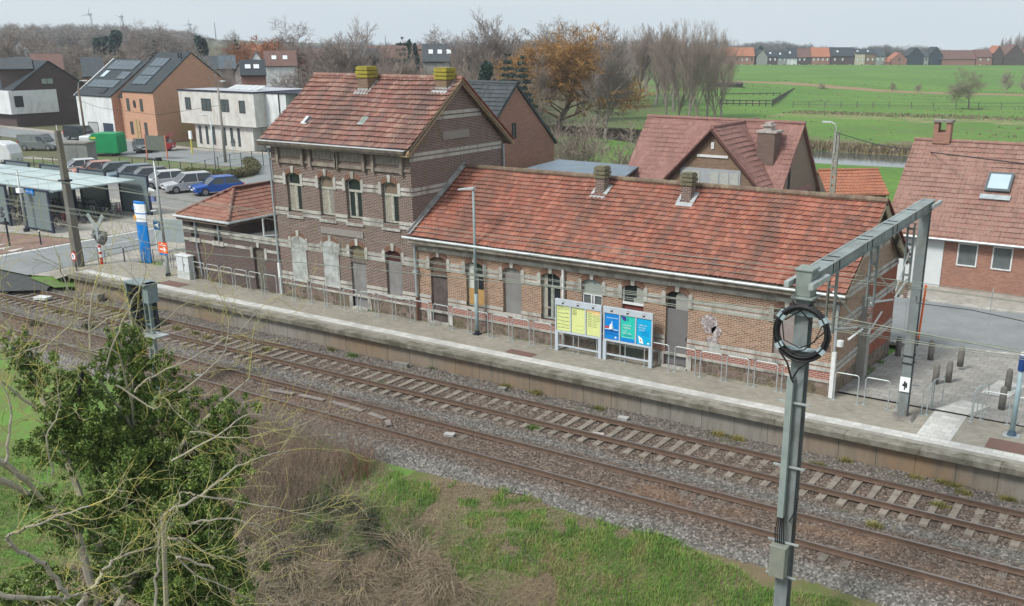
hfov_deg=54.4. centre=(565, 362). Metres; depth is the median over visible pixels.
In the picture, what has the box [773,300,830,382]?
cable ring
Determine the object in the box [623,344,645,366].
barrier hoop
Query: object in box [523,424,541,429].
weed tuft
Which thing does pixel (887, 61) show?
house
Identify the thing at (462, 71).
bare tree
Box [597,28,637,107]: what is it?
poplar tree
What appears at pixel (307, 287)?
barrier hoop
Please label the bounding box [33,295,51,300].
track box
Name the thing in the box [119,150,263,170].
fence
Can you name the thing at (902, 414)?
catenary mast
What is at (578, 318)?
notice board
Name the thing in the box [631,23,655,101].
poplar tree
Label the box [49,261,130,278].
platform ramp
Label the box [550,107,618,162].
bare bush
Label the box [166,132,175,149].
parked car
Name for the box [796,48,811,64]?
house
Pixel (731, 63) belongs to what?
poplar tree
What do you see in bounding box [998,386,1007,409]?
stone bollard
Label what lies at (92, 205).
bicycle
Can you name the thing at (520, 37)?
bare tree
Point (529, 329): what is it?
barrier hoop
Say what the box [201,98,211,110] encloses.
window
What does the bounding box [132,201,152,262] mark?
blue totem
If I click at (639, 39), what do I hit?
poplar tree
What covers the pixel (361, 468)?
young shrub
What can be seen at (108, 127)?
garage door
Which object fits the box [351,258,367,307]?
door
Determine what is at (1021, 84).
bare bush
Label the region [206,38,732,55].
wood
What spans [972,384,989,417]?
barrier hoop
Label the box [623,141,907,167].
river water
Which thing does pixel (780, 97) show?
paddock fence
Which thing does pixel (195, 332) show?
weed tuft
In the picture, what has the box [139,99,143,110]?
window
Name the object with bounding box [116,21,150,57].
bare tree
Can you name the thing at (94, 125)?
window
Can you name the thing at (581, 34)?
bare tree
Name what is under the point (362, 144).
station building
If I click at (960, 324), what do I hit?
road
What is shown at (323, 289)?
barrier hoop
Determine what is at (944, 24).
sky
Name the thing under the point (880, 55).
house
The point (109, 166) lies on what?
parked car
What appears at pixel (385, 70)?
bare tree
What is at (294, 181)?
window
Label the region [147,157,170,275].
sign pole
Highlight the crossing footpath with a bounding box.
[32,242,185,277]
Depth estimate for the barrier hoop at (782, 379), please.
35.46 m
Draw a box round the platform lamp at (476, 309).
[458,187,481,335]
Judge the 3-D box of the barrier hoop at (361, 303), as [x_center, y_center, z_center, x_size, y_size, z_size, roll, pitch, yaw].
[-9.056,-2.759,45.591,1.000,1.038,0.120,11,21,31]
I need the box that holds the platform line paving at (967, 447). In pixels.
[79,270,1023,461]
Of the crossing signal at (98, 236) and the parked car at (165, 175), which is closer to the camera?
the crossing signal at (98, 236)
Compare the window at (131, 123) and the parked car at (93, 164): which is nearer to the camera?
the parked car at (93, 164)
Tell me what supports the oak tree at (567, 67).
on the ground at (850, 81)
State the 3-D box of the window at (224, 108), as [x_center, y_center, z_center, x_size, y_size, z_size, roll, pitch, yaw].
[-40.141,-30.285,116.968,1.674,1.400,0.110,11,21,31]
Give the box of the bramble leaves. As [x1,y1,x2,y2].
[220,476,414,605]
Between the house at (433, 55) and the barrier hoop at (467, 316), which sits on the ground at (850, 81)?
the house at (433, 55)
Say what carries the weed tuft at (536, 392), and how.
on the ballast
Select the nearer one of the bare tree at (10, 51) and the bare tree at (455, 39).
the bare tree at (10, 51)
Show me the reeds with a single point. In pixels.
(844, 146)
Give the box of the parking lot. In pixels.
[75,183,220,208]
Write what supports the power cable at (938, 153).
attached to the brick house at (976, 237)
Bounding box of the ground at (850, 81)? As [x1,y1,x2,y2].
[0,39,1023,605]
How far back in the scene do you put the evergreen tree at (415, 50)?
188.53 m
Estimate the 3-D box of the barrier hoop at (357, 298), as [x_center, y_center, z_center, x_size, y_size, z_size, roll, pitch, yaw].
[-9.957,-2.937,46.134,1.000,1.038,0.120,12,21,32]
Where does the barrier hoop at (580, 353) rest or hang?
on the platform paving at (975, 432)
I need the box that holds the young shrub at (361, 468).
[332,429,383,489]
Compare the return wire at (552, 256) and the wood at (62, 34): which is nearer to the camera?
the return wire at (552, 256)
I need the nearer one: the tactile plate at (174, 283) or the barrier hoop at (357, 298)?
the barrier hoop at (357, 298)
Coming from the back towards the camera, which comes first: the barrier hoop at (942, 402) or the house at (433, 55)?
the house at (433, 55)
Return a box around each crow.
[77,385,81,397]
[80,370,83,383]
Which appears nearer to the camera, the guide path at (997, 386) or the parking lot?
the guide path at (997, 386)
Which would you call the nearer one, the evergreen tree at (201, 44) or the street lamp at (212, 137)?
the street lamp at (212, 137)
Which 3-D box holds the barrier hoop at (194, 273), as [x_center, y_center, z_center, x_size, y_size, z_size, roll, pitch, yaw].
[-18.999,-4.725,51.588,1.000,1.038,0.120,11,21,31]
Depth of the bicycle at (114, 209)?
74.35 m
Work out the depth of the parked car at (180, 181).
85.87 m
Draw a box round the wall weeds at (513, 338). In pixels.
[195,278,827,397]
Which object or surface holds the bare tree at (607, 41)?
on the ground at (850, 81)
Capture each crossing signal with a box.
[0,205,10,245]
[86,213,107,264]
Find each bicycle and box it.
[11,208,22,219]
[52,211,64,226]
[60,210,66,223]
[75,208,86,222]
[82,198,100,210]
[87,203,97,217]
[91,205,107,219]
[98,204,110,217]
[100,200,116,214]
[105,202,121,216]
[114,202,123,216]
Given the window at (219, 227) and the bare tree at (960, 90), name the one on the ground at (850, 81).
the bare tree at (960, 90)
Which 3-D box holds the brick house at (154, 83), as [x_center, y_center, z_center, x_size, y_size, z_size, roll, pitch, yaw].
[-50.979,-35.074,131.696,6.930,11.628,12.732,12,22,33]
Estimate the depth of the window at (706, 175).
53.58 m
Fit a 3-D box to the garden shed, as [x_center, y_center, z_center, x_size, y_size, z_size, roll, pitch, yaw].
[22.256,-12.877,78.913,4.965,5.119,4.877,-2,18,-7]
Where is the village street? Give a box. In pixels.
[0,127,272,183]
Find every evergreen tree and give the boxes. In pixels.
[92,29,125,62]
[193,35,208,55]
[406,39,419,74]
[477,60,498,80]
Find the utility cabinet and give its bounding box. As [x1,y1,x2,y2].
[174,253,195,279]
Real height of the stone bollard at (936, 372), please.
0.820 m
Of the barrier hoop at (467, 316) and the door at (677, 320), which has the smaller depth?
the door at (677, 320)
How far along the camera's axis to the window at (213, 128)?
120.07 m
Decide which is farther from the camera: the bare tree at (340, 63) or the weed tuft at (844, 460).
the bare tree at (340, 63)
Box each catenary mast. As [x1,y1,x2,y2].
[54,125,84,266]
[765,264,819,605]
[888,211,931,423]
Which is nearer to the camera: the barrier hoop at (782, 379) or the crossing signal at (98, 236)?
the barrier hoop at (782, 379)
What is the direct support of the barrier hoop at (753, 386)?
on the platform paving at (975, 432)
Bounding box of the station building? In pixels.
[173,66,910,398]
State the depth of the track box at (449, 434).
34.25 m
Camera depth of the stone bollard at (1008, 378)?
36.06 m
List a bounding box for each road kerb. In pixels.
[889,340,1019,354]
[899,295,1023,313]
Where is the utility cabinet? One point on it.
(185, 267)
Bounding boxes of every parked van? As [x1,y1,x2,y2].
[16,133,56,150]
[63,125,94,139]
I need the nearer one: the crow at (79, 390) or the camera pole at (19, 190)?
the crow at (79, 390)
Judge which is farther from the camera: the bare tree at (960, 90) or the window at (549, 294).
the bare tree at (960, 90)
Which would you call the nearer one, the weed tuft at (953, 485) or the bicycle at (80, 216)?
the weed tuft at (953, 485)
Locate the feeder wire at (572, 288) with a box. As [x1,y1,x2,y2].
[1,211,1023,353]
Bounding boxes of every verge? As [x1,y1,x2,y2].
[0,158,255,179]
[30,277,71,286]
[138,261,161,265]
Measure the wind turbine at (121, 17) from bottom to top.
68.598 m
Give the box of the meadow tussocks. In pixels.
[617,78,1023,139]
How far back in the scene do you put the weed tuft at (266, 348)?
43.68 m
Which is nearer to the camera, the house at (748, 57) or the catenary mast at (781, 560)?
the catenary mast at (781, 560)
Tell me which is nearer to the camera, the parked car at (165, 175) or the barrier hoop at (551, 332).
the barrier hoop at (551, 332)
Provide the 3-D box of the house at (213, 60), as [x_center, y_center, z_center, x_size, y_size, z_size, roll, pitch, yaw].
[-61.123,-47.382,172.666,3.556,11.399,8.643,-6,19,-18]
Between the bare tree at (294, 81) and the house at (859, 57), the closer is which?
the bare tree at (294, 81)
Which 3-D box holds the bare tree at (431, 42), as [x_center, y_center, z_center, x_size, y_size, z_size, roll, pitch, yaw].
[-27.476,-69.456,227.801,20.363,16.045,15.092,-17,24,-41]
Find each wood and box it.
[0,22,214,51]
[2,40,455,69]
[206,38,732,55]
[729,39,1022,56]
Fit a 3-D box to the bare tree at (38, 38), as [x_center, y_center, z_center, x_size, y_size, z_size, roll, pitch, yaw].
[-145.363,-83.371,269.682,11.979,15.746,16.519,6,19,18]
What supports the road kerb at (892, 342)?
on the road at (960, 324)
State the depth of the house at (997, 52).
485.63 m
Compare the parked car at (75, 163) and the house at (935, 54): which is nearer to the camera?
the parked car at (75, 163)
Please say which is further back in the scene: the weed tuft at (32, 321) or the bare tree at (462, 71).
the bare tree at (462, 71)
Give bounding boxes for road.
[0,229,159,274]
[890,297,1023,352]
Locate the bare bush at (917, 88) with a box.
[914,83,922,92]
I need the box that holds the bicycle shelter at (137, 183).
[0,159,152,232]
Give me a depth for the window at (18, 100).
147.65 m
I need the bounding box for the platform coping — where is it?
[67,273,1023,476]
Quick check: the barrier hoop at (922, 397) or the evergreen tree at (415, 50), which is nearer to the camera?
the barrier hoop at (922, 397)
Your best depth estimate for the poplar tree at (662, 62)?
212.18 m
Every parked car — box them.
[67,157,94,171]
[69,159,110,172]
[94,160,131,172]
[106,163,151,176]
[130,165,166,175]
[132,138,152,152]
[148,169,182,188]
[160,170,211,193]
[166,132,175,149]
[189,174,243,195]
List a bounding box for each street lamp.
[77,80,88,134]
[197,114,215,168]
[217,80,226,161]
[822,121,840,192]
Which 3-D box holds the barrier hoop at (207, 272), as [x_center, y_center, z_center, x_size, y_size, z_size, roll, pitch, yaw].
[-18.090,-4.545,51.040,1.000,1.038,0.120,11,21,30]
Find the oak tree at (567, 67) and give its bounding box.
[483,22,658,134]
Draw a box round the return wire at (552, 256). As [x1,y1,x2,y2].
[6,168,1023,302]
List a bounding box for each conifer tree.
[145,43,151,59]
[151,40,156,57]
[233,39,238,55]
[390,37,417,70]
[499,53,516,80]
[514,55,537,107]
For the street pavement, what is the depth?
119.55 m
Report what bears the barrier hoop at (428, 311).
on the platform paving at (975, 432)
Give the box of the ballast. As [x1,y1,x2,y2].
[0,286,1023,605]
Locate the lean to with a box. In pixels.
[527,159,637,176]
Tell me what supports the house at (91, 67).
on the ground at (850, 81)
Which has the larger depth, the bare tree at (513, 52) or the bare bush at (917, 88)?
the bare bush at (917, 88)
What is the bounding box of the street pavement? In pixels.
[0,125,270,154]
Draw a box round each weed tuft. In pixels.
[27,318,45,325]
[80,321,96,329]
[159,315,169,325]
[170,325,184,329]
[190,329,201,334]
[260,347,272,351]
[326,346,337,351]
[345,351,359,357]
[497,382,511,388]
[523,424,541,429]
[528,388,544,396]
[588,404,606,411]
[709,428,726,436]
[728,434,744,441]
[808,460,825,465]
[831,456,858,463]
[863,518,895,529]
[905,472,927,480]
[928,498,955,509]
[932,477,956,485]
[944,481,965,488]
[954,488,972,495]
[995,492,1019,501]
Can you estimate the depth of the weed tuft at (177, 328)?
46.81 m
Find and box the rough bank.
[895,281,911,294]
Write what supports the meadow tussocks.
on the ground at (850, 81)
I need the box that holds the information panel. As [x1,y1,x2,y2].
[153,218,184,251]
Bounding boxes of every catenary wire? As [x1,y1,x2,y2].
[0,172,1023,359]
[2,173,1023,351]
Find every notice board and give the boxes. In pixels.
[555,298,602,358]
[603,305,653,367]
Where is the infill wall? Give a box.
[118,93,127,138]
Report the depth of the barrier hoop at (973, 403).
32.89 m
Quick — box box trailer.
[79,132,126,155]
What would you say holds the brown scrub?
on the ground at (850, 81)
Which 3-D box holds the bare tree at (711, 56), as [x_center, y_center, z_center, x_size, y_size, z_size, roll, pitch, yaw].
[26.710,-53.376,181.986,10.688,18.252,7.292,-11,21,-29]
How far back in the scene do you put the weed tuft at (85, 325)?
47.05 m
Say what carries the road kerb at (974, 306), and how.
on the road at (960, 324)
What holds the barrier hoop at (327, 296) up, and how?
on the platform paving at (975, 432)
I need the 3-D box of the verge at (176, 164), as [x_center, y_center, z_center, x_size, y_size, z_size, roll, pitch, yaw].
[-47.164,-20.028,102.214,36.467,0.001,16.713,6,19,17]
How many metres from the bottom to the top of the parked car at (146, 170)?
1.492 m
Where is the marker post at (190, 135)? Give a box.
[188,131,192,153]
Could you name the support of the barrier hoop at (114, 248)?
on the platform ramp
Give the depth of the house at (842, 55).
486.21 m
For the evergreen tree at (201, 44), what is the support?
on the ground at (850, 81)
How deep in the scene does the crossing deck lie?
54.68 m
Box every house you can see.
[0,58,32,88]
[0,60,84,126]
[7,42,31,55]
[30,54,64,69]
[74,58,149,132]
[80,57,103,83]
[120,52,230,141]
[177,84,302,151]
[200,56,219,74]
[217,55,236,83]
[233,62,241,84]
[239,60,266,86]
[250,51,262,59]
[263,51,298,87]
[300,49,323,54]
[349,48,379,65]
[365,46,395,68]
[390,45,422,73]
[422,39,450,74]
[466,80,557,167]
[628,114,820,191]
[663,117,812,190]
[722,47,754,64]
[754,50,767,64]
[766,50,777,64]
[777,50,786,64]
[786,48,796,64]
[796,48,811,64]
[810,47,820,64]
[820,48,829,64]
[829,47,854,64]
[853,49,865,64]
[864,49,875,64]
[874,49,885,64]
[883,57,890,64]
[889,52,907,64]
[892,119,1023,296]
[903,47,923,64]
[921,50,928,64]
[927,47,942,64]
[940,50,975,64]
[973,50,992,64]
[989,45,1003,64]
[1002,44,1023,64]
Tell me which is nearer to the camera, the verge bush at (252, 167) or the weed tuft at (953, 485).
the weed tuft at (953, 485)
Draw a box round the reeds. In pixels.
[546,124,912,155]
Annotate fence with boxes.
[1,157,57,167]
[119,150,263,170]
[583,104,654,125]
[720,99,772,106]
[726,92,780,95]
[772,88,793,104]
[793,101,1023,108]
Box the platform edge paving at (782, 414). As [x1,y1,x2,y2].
[76,272,1023,464]
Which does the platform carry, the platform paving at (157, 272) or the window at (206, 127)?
the platform paving at (157, 272)
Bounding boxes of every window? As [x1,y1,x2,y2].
[14,96,23,106]
[41,78,53,83]
[88,122,98,132]
[126,98,129,109]
[130,121,133,133]
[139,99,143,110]
[144,123,147,134]
[185,97,190,108]
[192,222,198,236]
[198,126,202,142]
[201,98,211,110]
[205,126,208,143]
[212,127,215,143]
[215,225,222,240]
[220,99,229,111]
[223,127,226,144]
[237,128,240,146]
[238,101,245,112]
[288,173,302,210]
[321,176,335,214]
[348,179,362,218]
[384,182,398,222]
[468,262,483,306]
[512,123,516,137]
[543,273,560,319]
[583,293,601,304]
[623,285,643,306]
[680,167,740,184]
[787,169,790,188]
[956,243,978,267]
[990,246,1013,270]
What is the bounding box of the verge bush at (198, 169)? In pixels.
[182,167,223,171]
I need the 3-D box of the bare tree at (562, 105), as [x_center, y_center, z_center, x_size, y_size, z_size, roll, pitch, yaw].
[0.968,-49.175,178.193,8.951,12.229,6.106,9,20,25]
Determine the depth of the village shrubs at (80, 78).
189.87 m
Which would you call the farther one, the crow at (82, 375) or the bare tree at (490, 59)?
the bare tree at (490, 59)
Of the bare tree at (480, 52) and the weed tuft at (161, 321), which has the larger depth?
the bare tree at (480, 52)
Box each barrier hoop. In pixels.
[104,247,124,263]
[193,261,205,282]
[206,264,219,285]
[220,266,234,287]
[234,269,249,290]
[249,271,263,293]
[263,274,278,296]
[279,277,293,299]
[294,279,309,302]
[310,282,326,305]
[326,285,342,308]
[343,288,359,311]
[360,291,376,314]
[377,294,393,318]
[395,297,412,321]
[413,300,430,325]
[433,304,449,329]
[451,307,470,332]
[470,310,489,336]
[491,314,510,340]
[511,318,530,344]
[533,321,552,348]
[576,336,597,357]
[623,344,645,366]
[647,342,670,370]
[672,346,696,376]
[698,351,722,380]
[723,355,749,386]
[752,360,777,391]
[779,365,790,392]
[831,372,859,404]
[861,377,890,409]
[894,384,924,415]
[924,380,935,415]
[928,375,945,409]
[968,386,980,421]
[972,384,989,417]
[978,391,1011,424]
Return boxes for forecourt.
[0,157,180,238]
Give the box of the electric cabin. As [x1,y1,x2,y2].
[55,140,97,162]
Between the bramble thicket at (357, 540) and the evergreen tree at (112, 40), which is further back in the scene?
the evergreen tree at (112, 40)
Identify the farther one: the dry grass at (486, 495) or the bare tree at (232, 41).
the bare tree at (232, 41)
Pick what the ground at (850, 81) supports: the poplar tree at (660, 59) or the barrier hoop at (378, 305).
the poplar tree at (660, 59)
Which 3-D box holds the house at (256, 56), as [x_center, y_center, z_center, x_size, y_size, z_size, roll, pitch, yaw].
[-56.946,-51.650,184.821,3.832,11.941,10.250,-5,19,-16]
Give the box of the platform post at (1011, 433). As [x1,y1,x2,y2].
[1002,352,1023,438]
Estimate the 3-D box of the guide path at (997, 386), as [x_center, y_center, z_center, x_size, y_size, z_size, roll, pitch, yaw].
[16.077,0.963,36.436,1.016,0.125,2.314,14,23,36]
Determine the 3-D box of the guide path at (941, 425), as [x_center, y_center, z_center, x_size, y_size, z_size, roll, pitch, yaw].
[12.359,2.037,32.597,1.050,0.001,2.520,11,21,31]
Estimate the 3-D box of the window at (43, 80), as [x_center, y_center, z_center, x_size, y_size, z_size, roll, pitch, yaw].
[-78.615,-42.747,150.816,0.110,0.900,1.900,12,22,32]
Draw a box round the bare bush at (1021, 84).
[1015,74,1023,89]
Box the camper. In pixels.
[0,140,23,163]
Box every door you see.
[68,148,77,159]
[103,123,113,131]
[134,118,141,137]
[255,248,267,288]
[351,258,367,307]
[430,272,448,321]
[665,308,687,365]
[896,237,944,286]
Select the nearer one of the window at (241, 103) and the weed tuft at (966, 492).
the weed tuft at (966, 492)
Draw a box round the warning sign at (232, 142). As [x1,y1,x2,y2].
[230,136,235,157]
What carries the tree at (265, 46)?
on the ground at (850, 81)
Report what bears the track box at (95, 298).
on the ballast
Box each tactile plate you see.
[159,280,189,286]
[505,349,536,356]
[984,437,1023,453]
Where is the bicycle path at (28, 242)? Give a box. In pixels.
[0,232,81,253]
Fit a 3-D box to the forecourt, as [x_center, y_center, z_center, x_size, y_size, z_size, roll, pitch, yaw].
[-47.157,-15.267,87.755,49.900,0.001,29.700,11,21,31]
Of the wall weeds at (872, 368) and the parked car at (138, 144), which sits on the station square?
the wall weeds at (872, 368)
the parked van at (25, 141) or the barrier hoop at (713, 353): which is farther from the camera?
the parked van at (25, 141)
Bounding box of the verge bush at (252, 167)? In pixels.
[210,156,261,177]
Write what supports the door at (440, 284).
in the station building
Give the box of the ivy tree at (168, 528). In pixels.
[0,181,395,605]
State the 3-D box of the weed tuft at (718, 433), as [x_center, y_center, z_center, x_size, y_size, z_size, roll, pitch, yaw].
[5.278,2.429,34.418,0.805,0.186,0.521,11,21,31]
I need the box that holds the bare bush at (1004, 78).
[998,69,1014,92]
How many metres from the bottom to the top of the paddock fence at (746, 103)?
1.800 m
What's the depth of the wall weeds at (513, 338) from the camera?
41.87 m
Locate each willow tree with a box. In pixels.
[221,44,263,63]
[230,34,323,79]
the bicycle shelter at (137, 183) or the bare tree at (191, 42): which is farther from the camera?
the bare tree at (191, 42)
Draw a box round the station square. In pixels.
[838,345,1023,425]
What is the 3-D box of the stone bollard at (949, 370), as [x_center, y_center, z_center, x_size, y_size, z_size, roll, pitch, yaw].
[14.306,0.314,37.027,0.228,0.820,0.240,-5,19,-14]
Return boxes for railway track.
[0,290,1023,548]
[0,311,1023,605]
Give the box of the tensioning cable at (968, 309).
[916,296,1023,321]
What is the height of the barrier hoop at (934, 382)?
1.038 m
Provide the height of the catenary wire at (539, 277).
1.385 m
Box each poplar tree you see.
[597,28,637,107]
[621,28,658,85]
[623,25,656,97]
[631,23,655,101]
[644,24,684,103]
[647,21,682,104]
[647,23,680,114]
[647,28,678,102]
[649,22,691,110]
[680,34,708,115]
[697,21,733,116]
[709,28,745,116]
[1016,34,1022,45]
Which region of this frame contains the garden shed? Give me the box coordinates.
[816,168,889,196]
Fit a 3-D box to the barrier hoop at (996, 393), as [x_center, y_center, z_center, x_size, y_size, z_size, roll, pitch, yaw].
[14.168,1.467,32.710,0.960,1.038,0.120,11,21,31]
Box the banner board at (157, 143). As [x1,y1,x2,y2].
[144,134,167,158]
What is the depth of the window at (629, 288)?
38.54 m
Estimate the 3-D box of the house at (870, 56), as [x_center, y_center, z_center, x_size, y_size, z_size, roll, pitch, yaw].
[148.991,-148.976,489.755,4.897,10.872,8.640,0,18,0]
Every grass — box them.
[0,410,531,605]
[0,437,259,594]
[283,449,861,605]
[310,466,635,605]
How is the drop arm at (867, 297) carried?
hanging from the catenary beam
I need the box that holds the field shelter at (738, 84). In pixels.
[716,82,742,87]
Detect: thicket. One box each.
[69,442,587,605]
[328,66,546,116]
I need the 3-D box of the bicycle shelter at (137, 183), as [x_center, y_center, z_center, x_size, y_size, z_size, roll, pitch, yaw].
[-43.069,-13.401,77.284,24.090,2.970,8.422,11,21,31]
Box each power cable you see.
[67,96,225,114]
[837,132,1023,163]
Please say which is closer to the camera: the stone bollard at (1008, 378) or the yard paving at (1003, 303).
the stone bollard at (1008, 378)
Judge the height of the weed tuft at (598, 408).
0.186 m
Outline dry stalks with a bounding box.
[289,495,694,605]
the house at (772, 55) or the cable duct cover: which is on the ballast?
the cable duct cover
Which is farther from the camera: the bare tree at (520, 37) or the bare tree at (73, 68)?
the bare tree at (520, 37)
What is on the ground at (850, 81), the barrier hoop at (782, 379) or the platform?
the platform
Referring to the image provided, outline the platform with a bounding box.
[75,279,1023,499]
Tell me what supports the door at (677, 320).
in the station building
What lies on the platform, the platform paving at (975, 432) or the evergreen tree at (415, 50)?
the platform paving at (975, 432)
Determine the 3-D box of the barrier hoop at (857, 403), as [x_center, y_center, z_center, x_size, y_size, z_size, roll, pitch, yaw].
[9.767,0.862,34.542,0.960,1.038,0.120,11,21,31]
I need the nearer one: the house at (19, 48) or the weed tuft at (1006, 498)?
the weed tuft at (1006, 498)
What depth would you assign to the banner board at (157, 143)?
109.58 m
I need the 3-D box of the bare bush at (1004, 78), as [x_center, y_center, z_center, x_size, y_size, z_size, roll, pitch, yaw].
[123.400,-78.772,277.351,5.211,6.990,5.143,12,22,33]
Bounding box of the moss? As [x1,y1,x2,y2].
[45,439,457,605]
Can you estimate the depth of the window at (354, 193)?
45.14 m
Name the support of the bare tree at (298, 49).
on the ground at (850, 81)
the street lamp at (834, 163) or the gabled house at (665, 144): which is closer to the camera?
the gabled house at (665, 144)
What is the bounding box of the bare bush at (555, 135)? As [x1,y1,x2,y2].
[543,113,599,160]
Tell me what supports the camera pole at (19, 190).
on the forecourt
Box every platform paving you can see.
[91,261,232,292]
[205,285,1023,455]
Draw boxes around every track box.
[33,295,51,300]
[85,292,104,301]
[392,361,409,367]
[443,432,454,436]
[497,386,506,391]
[617,415,628,421]
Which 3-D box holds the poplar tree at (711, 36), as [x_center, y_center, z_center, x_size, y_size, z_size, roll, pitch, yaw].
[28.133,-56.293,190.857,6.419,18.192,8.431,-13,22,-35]
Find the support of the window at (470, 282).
in the station building
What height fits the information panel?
2.200 m
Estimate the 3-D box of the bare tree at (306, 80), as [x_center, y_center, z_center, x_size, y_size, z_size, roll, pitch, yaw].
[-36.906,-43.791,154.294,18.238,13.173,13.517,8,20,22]
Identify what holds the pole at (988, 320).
on the station square
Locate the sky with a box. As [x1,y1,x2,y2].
[0,0,1023,50]
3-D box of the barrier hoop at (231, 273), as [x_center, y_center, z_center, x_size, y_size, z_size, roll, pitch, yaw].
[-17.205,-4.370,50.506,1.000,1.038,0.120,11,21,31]
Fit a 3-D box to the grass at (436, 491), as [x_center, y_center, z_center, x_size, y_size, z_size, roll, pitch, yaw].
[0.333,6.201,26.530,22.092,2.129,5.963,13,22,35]
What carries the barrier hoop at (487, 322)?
on the platform paving at (975, 432)
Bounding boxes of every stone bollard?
[895,336,901,355]
[927,340,934,359]
[932,363,939,384]
[945,361,952,382]
[957,346,964,366]
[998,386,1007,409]
[1004,368,1012,390]
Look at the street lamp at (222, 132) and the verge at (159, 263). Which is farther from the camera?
the street lamp at (222, 132)
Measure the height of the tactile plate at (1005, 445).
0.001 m
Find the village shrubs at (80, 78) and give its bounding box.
[66,69,304,86]
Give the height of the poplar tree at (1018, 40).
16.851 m
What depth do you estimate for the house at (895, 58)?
486.07 m
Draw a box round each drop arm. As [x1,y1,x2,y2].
[823,272,857,351]
[865,244,893,322]
[894,223,915,298]
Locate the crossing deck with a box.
[0,270,48,290]
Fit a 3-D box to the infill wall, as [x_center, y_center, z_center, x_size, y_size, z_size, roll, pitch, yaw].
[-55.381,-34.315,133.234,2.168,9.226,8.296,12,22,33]
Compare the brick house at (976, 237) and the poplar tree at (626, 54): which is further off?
the poplar tree at (626, 54)
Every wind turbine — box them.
[81,9,92,25]
[113,12,123,25]
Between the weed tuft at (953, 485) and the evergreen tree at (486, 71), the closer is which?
the weed tuft at (953, 485)
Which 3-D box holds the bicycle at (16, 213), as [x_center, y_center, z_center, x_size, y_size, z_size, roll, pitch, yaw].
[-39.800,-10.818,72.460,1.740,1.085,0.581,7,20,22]
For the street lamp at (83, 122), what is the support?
on the ground at (850, 81)
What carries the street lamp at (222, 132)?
on the ground at (850, 81)
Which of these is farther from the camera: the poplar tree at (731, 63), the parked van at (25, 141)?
the poplar tree at (731, 63)
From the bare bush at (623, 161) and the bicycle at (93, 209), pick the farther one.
the bare bush at (623, 161)
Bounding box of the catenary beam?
[784,198,942,290]
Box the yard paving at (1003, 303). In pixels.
[895,285,1023,310]
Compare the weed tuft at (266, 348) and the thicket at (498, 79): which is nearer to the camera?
the weed tuft at (266, 348)
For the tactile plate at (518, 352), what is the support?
on the platform paving at (975, 432)
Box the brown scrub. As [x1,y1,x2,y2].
[94,369,404,539]
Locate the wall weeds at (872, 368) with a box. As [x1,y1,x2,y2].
[866,360,884,376]
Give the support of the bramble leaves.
on the ground at (850, 81)
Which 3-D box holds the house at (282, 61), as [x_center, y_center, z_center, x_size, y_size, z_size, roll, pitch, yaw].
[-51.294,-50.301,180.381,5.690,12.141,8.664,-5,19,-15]
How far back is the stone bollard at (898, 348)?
40.52 m
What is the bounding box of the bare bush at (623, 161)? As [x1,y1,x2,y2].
[588,123,642,164]
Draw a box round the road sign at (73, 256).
[70,251,77,270]
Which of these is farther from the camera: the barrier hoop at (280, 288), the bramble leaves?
the barrier hoop at (280, 288)
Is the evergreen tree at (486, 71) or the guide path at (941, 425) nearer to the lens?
the guide path at (941, 425)
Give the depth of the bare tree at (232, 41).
226.09 m
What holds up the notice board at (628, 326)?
on the platform paving at (975, 432)
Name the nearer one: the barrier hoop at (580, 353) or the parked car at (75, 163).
the barrier hoop at (580, 353)
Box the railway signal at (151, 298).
[122,278,169,392]
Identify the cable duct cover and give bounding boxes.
[267,388,391,425]
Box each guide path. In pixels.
[917,411,966,440]
[936,400,989,414]
[981,380,1023,397]
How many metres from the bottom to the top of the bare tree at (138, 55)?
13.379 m
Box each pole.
[15,170,29,231]
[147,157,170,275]
[917,285,926,345]
[984,288,993,352]
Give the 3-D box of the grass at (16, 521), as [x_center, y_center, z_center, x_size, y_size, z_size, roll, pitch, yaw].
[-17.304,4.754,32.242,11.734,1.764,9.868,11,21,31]
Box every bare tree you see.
[0,21,46,57]
[13,26,53,52]
[24,35,77,76]
[48,35,97,78]
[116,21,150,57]
[121,38,159,59]
[132,19,197,57]
[182,43,243,84]
[183,27,218,55]
[206,57,240,87]
[209,29,249,55]
[221,32,259,59]
[265,50,331,87]
[267,15,335,83]
[283,38,359,87]
[301,14,415,72]
[344,47,405,73]
[379,43,432,74]
[383,50,440,74]
[419,23,473,73]
[441,54,497,79]
[442,8,524,78]
[449,30,477,72]
[465,48,500,79]
[472,18,535,79]
[507,15,582,88]
[510,32,535,59]
[524,52,557,117]
[551,21,597,111]
[557,84,589,120]
[576,31,636,138]
[584,19,643,119]
[665,18,720,115]
[670,22,717,115]
[686,19,739,116]
[945,68,987,108]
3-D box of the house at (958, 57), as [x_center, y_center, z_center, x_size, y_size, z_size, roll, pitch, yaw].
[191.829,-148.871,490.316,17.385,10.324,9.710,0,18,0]
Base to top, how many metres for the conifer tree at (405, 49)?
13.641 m
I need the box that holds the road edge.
[0,228,153,256]
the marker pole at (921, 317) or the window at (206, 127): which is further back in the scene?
the window at (206, 127)

